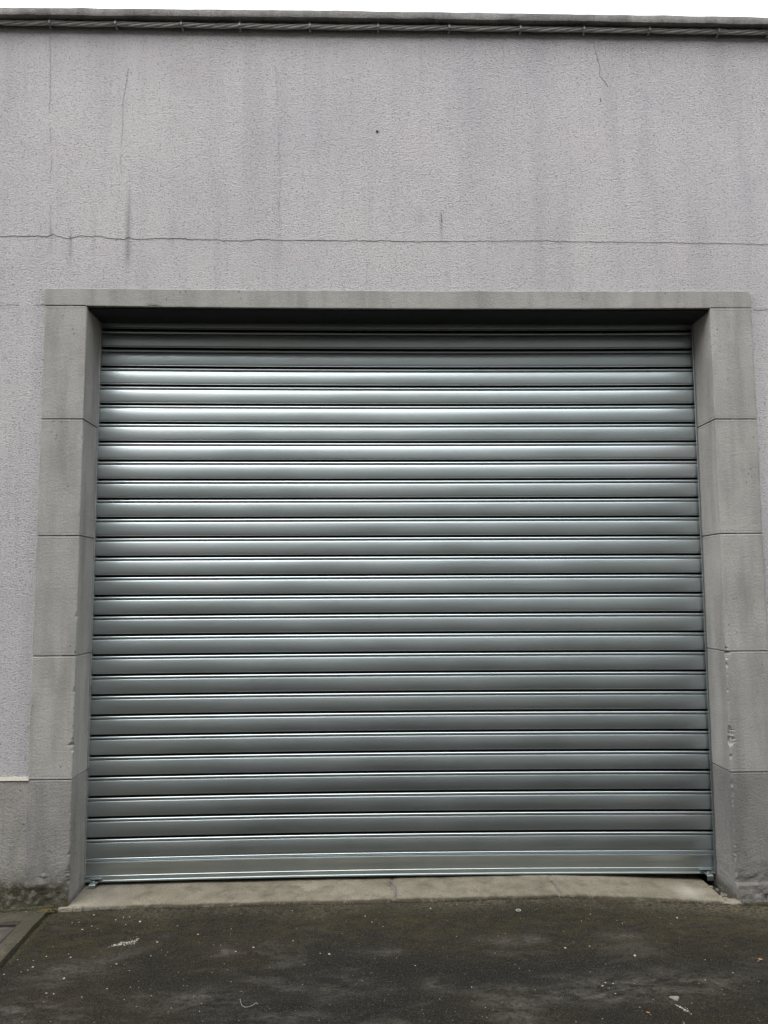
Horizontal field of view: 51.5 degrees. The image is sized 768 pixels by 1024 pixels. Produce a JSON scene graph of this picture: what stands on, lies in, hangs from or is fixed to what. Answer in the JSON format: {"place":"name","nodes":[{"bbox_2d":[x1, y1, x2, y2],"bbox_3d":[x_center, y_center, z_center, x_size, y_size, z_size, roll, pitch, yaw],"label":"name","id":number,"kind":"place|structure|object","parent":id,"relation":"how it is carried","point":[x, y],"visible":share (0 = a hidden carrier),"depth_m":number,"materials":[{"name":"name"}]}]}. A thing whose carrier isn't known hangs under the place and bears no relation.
{"place":"outdoors","nodes":[
{"label":"outdoors","id":0,"kind":"place"},
{"bbox_2d":[0,905,52,966],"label":"pavement","id":1,"kind":"structure","parent":0,"point":[29,921],"depth_m":3.63,"materials":[{"name":"concrete"}]},
{"bbox_2d":[0,923,19,943],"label":"access cover","id":2,"kind":"object","parent":1,"relation":"in","point":[6,929],"visible":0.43,"depth_m":3.63,"materials":[{"name":"metal"}]},
{"bbox_2d":[37,908,54,912],"bbox_3d":[-1.619,1.898,3.801,0.155,0.010,0.071,-6,-8,44],"label":"lichen","id":3,"kind":"object","parent":1,"relation":"on","point":[46,910],"visible":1,"depth_m":3.78},
{"bbox_2d":[3,907,756,1020],"bbox_3d":[0.115,1.856,3.301,3.979,0.065,1.152,0,-5,-1],"label":"grit","id":4,"kind":"object","parent":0,"point":[372,996],"visible":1,"depth_m":3.41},
{"bbox_2d":[0,874,767,1023],"bbox_3d":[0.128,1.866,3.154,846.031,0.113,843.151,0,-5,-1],"label":"road","id":5,"kind":"structure","parent":0,"point":[513,966],"depth_m":3.28,"materials":[{"name":"black asphalt"}]},
{"bbox_2d":[58,906,73,911],"bbox_3d":[-1.528,1.909,3.823,0.079,0.019,0.035,0,-6,-6],"label":"mortar chunk","id":6,"kind":"object","parent":5,"relation":"on","point":[66,909],"visible":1,"depth_m":3.81,"materials":[{"name":"concrete"}]},
{"bbox_2d":[73,906,81,911],"bbox_3d":[-1.471,1.906,3.821,0.041,0.019,0.028,1,-6,-13],"label":"mortar chunk","id":7,"kind":"object","parent":5,"relation":"on","point":[77,908],"visible":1,"depth_m":3.81,"materials":[{"name":"concrete"}]},
{"bbox_2d":[0,7,767,911],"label":"building","id":8,"kind":"structure","parent":5,"relation":"on","point":[312,177],"depth_m":4.23,"materials":[{"name":"paint"}]},
{"bbox_2d":[0,19,767,38],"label":"cable","id":9,"kind":"object","parent":8,"relation":"attached to","point":[377,27],"visible":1,"depth_m":4.30,"materials":[{"name":"plastic"}]},
{"bbox_2d":[84,323,716,888],"bbox_3d":[0.093,0.365,4.276,3.287,3.133,0.088,0,-5,-1],"label":"roller shutter","id":10,"kind":"object","parent":8,"relation":"attached to","point":[396,599],"visible":0.94,"depth_m":4.27,"materials":[{"name":"metal"}]},
{"bbox_2d":[0,902,767,964],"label":"moss","id":11,"kind":"object","parent":5,"relation":"on","point":[56,909],"visible":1,"depth_m":3.81,"materials":[{"name":"green plant"}]},
{"bbox_2d":[69,874,725,910],"bbox_3d":[0.072,1.925,4.031,3.208,0.091,0.340,0,-5,-1],"label":"threshold","id":12,"kind":"object","parent":5,"relation":"on","point":[668,888],"visible":0.91,"depth_m":3.99,"materials":[{"name":"concrete"}]},
{"bbox_2d":[111,939,687,1011],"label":"plaster dust","id":13,"kind":"object","parent":5,"relation":"on","point":[135,940],"visible":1,"depth_m":3.46,"materials":[{"name":"white"}]},
{"bbox_2d":[88,896,729,910],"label":"soil","id":14,"kind":"structure","parent":5,"relation":"on","point":[528,898],"depth_m":3.86,"materials":[{"name":"brown soil"}]},
{"bbox_2d":[669,996,679,1000],"bbox_3d":[1.107,1.850,3.026,0.042,0.007,0.030,0,-5,-1],"label":"chewing gum","id":15,"kind":"object","parent":5,"relation":"on","point":[676,998],"visible":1,"depth_m":3.03,"materials":[{"name":"white"}]},
{"bbox_2d":[724,898,741,904],"bbox_3d":[1.712,1.923,3.925,0.096,0.016,0.056,0,-5,1],"label":"mortar chunk","id":16,"kind":"object","parent":5,"relation":"on","point":[732,901],"visible":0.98,"depth_m":3.90,"materials":[{"name":"concrete"}]},
{"bbox_2d":[0,0,767,17],"label":"sky","id":17,"kind":"structure","parent":0,"point":[746,8],"materials":[{"name":"white"}]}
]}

